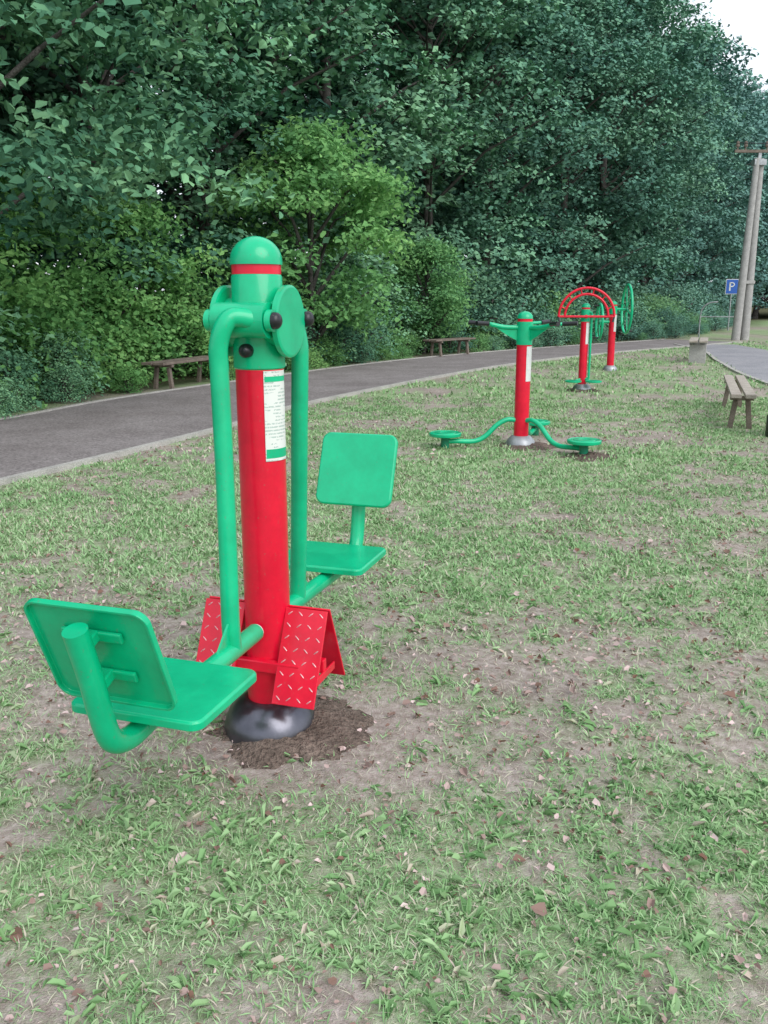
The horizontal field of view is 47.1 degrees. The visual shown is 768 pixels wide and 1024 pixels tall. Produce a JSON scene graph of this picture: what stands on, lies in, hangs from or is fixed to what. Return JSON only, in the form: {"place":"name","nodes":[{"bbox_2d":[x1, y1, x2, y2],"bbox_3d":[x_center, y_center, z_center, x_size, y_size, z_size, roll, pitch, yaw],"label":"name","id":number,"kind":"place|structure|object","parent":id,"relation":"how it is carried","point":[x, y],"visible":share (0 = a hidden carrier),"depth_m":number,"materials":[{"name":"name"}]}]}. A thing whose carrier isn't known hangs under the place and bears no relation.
{"place":"outdoors","nodes":[
{"label":"outdoors","id":0,"kind":"place"},
{"bbox_2d":[0,305,767,1023],"bbox_3d":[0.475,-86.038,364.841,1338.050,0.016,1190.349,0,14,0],"label":"ground","id":1,"kind":"structure","parent":0,"point":[360,777],"depth_m":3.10,"materials":[{"name":"green plant"}]},
{"bbox_2d":[0,0,93,259],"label":"oak tree","id":2,"kind":"object","parent":1,"relation":"on","point":[41,60],"visible":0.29,"depth_m":13.20,"materials":[{"name":"green plant"}]},
{"bbox_2d":[0,164,122,362],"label":"maple tree","id":3,"kind":"object","parent":1,"relation":"on","point":[30,280],"visible":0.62,"depth_m":13.68,"materials":[{"name":"green plant"}]},
{"bbox_2d":[54,191,229,368],"bbox_3d":[-4.657,-4.280,16.921,3.627,3.682,3.485,-4,14,-15],"label":"maple tree","id":4,"kind":"object","parent":1,"relation":"on","point":[143,213],"visible":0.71,"depth_m":16.43,"materials":[{"name":"green plant"}]},
{"bbox_2d":[0,0,321,374],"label":"oak tree","id":5,"kind":"object","parent":1,"relation":"on","point":[205,81],"visible":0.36,"depth_m":16.81,"materials":[{"name":"green plant"}]},
{"bbox_2d":[0,0,328,257],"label":"oak tree","id":6,"kind":"object","parent":1,"relation":"on","point":[62,173],"visible":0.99,"depth_m":11.31,"materials":[{"name":"green plant"}]},
{"bbox_2d":[141,355,208,388],"bbox_3d":[-3.620,-2.528,16.053,0.440,0.520,2.100,5,14,18],"label":"park bench","id":7,"kind":"object","parent":1,"relation":"on","point":[168,363],"visible":0.62,"depth_m":15.41,"materials":[{"name":"brown wood"}]},
{"bbox_2d":[23,236,397,753],"bbox_3d":[-0.410,-0.037,3.004,0.465,1.730,2.119,4,14,17],"label":"leg press machine","id":8,"kind":"object","parent":1,"relation":"on","point":[269,641],"visible":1,"depth_m":2.86,"materials":[{"name":"red paint"}]},
{"bbox_2d":[1,0,449,305],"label":"oak tree","id":9,"kind":"object","parent":1,"relation":"on","point":[197,208],"visible":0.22,"depth_m":20.64,"materials":[{"name":"green plant"}]},
{"bbox_2d":[206,695,373,769],"bbox_3d":[-0.342,0.758,3.191,0.675,0.076,0.622,0,14,0],"label":"soil mound","id":10,"kind":"object","parent":1,"relation":"on","point":[333,721],"visible":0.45,"depth_m":3.06,"materials":[{"name":"brown soil"}]},
{"bbox_2d":[191,109,431,365],"bbox_3d":[-1.654,-6.215,20.409,5.470,5.894,5.497,0,14,0],"label":"maple tree","id":11,"kind":"object","parent":1,"relation":"on","point":[300,151],"visible":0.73,"depth_m":19.50,"materials":[{"name":"green plant"}]},
{"bbox_2d":[0,339,663,419],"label":"path kerb","id":12,"kind":"structure","parent":1,"relation":"on","point":[46,410],"depth_m":15.13,"materials":[{"name":"concrete"}]},
{"bbox_2d":[169,0,510,296],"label":"oak tree","id":13,"kind":"object","parent":1,"relation":"on","point":[406,161],"visible":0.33,"depth_m":23.71,"materials":[{"name":"green plant"}]},
{"bbox_2d":[0,339,731,477],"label":"footpath","id":14,"kind":"structure","parent":1,"relation":"on","point":[45,439],"depth_m":12.05,"materials":[{"name":"grey asphalt"}]},
{"bbox_2d":[0,252,735,419],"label":"undergrowth","id":15,"kind":"object","parent":1,"relation":"on","point":[65,368],"visible":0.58,"depth_m":21.16,"materials":[{"name":"green plant"}]},
{"bbox_2d":[0,341,742,485],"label":"path kerb","id":16,"kind":"structure","parent":1,"relation":"on","point":[73,464],"depth_m":9.60,"materials":[{"name":"concrete"}]},
{"bbox_2d":[0,0,767,318],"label":"distant forest trees","id":17,"kind":"object","parent":1,"relation":"on","point":[752,125],"visible":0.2,"depth_m":34.55,"materials":[{"name":"green plant"}]},
{"bbox_2d":[0,412,767,1023],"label":"fallen leaves","id":18,"kind":"object","parent":1,"relation":"on","point":[536,908],"visible":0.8,"depth_m":3.14,"materials":[{"name":"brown plant"}]},
{"bbox_2d":[381,234,478,353],"bbox_3d":[1.461,-6.253,25.603,3.267,3.452,3.401,8,16,30],"label":"maple tree","id":19,"kind":"object","parent":1,"relation":"on","point":[443,289],"visible":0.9,"depth_m":24.92,"materials":[{"name":"green plant"}]},
{"bbox_2d":[293,0,601,293],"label":"oak tree","id":20,"kind":"object","parent":1,"relation":"on","point":[486,107],"visible":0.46,"depth_m":26.80,"materials":[{"name":"green plant"}]},
{"bbox_2d":[423,337,475,356],"bbox_3d":[1.850,-4.606,24.707,0.440,0.520,2.000,10,17,37],"label":"park bench","id":21,"kind":"object","parent":1,"relation":"on","point":[441,340],"visible":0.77,"depth_m":24.30,"materials":[{"name":"brown wood"}]},
{"bbox_2d":[355,0,636,284],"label":"oak tree","id":22,"kind":"object","parent":1,"relation":"on","point":[551,68],"visible":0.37,"depth_m":29.55,"materials":[{"name":"green plant"}]},
{"bbox_2d":[429,311,601,453],"bbox_3d":[1.318,-1.397,9.323,1.691,1.425,1.756,0,14,0],"label":"waist twister machine","id":23,"kind":"object","parent":1,"relation":"on","point":[525,331],"visible":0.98,"depth_m":9.15,"materials":[{"name":"metal"}]},
{"bbox_2d":[494,442,555,450],"bbox_3d":[1.486,-0.731,9.407,0.782,0.069,0.720,0,14,0],"label":"soil mound","id":24,"kind":"object","parent":1,"relation":"on","point":[536,445],"visible":0.53,"depth_m":9.25,"materials":[{"name":"brown soil"}]},
{"bbox_2d":[460,0,693,301],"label":"oak tree","id":25,"kind":"object","parent":1,"relation":"on","point":[637,72],"visible":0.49,"depth_m":32.57,"materials":[{"name":"green plant"}]},
{"bbox_2d":[566,388,600,391],"bbox_3d":[3.406,-2.132,15.241,0.782,0.071,0.720,0,14,0],"label":"soil mound","id":26,"kind":"object","parent":1,"relation":"on","point":[580,390],"visible":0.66,"depth_m":15.06,"materials":[{"name":"brown soil"}]},
{"bbox_2d":[557,287,614,389],"bbox_3d":[3.402,-2.910,14.906,0.824,1.760,0.542,10,17,36],"label":"arc arm trainer","id":27,"kind":"object","parent":1,"relation":"on","point":[585,316],"visible":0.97,"depth_m":14.90,"materials":[{"name":"metal"}]},
{"bbox_2d":[560,452,619,461],"bbox_3d":[2.047,-0.575,8.785,0.711,0.056,0.655,0,14,0],"label":"soil mound","id":28,"kind":"object","parent":1,"relation":"on","point":[593,456],"visible":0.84,"depth_m":8.70,"materials":[{"name":"brown soil"}]},
{"bbox_2d":[593,283,633,370],"bbox_3d":[5.030,-4.057,19.389,0.820,1.898,1.096,1,14,3],"label":"arm wheel trainer","id":29,"kind":"object","parent":1,"relation":"on","point":[610,366],"visible":0.93,"depth_m":19.35,"materials":[{"name":"metal"}]},
{"bbox_2d":[509,0,734,335],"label":"oak tree","id":30,"kind":"object","parent":1,"relation":"on","point":[682,55],"visible":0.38,"depth_m":35.16,"materials":[{"name":"green plant"}]},
{"bbox_2d":[545,0,749,295],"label":"oak tree","id":31,"kind":"object","parent":1,"relation":"on","point":[678,18],"visible":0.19,"depth_m":38.01,"materials":[{"name":"green plant"}]},
{"bbox_2d":[587,33,736,295],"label":"oak tree","id":32,"kind":"object","parent":1,"relation":"on","point":[688,220],"visible":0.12,"depth_m":42.86,"materials":[{"name":"green plant"}]},
{"bbox_2d":[609,67,750,292],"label":"oak tree","id":33,"kind":"object","parent":1,"relation":"on","point":[741,166],"visible":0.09,"depth_m":47.30,"materials":[{"name":"green plant"}]},
{"bbox_2d":[688,337,707,362],"bbox_3d":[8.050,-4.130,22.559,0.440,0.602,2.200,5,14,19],"label":"litter bin","id":34,"kind":"object","parent":1,"relation":"on","point":[697,351],"visible":0.82,"depth_m":21.78,"materials":[{"name":"grey concrete"}]},
{"bbox_2d":[698,301,733,336],"bbox_3d":[14.021,-7.944,36.562,1.767,1.580,0.060,4,14,15],"label":"tubular barrier","id":35,"kind":"object","parent":1,"relation":"on","point":[708,316],"visible":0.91,"depth_m":36.62,"materials":[{"name":"metal"}]},
{"bbox_2d":[675,344,767,384],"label":"pavement kerb","id":36,"kind":"structure","parent":1,"relation":"on","point":[725,365],"depth_m":19.34,"materials":[{"name":"concrete"}]},
{"bbox_2d":[725,279,738,330],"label":"parking sign","id":37,"kind":"object","parent":1,"relation":"on","point":[731,286],"visible":0.93,"depth_m":45.01,"materials":[{"name":"metal"}]},
{"bbox_2d":[722,375,756,428],"bbox_3d":[4.700,-1.470,11.731,0.290,0.480,3.000,5,14,18],"label":"park bench","id":38,"kind":"object","parent":1,"relation":"on","point":[733,389],"visible":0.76,"depth_m":10.68,"materials":[{"name":"brown wood"}]},
{"bbox_2d":[731,141,767,339],"bbox_3d":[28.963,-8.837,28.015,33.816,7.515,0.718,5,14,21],"label":"power pole","id":39,"kind":"object","parent":1,"relation":"on","point":[742,315],"visible":0.96,"depth_m":33.77,"materials":[{"name":"concrete"}]},
{"bbox_2d":[765,415,767,436],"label":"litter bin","id":40,"kind":"object","parent":1,"relation":"on","point":[766,431],"visible":0.72,"depth_m":10.02,"materials":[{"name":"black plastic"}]},
{"bbox_2d":[13,0,767,300],"label":"sky","id":41,"kind":"structure","parent":0,"point":[748,19],"materials":[{"name":"white"}]},
{"bbox_2d":[706,344,767,381],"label":"pavement","id":42,"kind":"structure","parent":0,"point":[751,361],"depth_m":23.78,"materials":[{"name":"concrete"}]}
]}

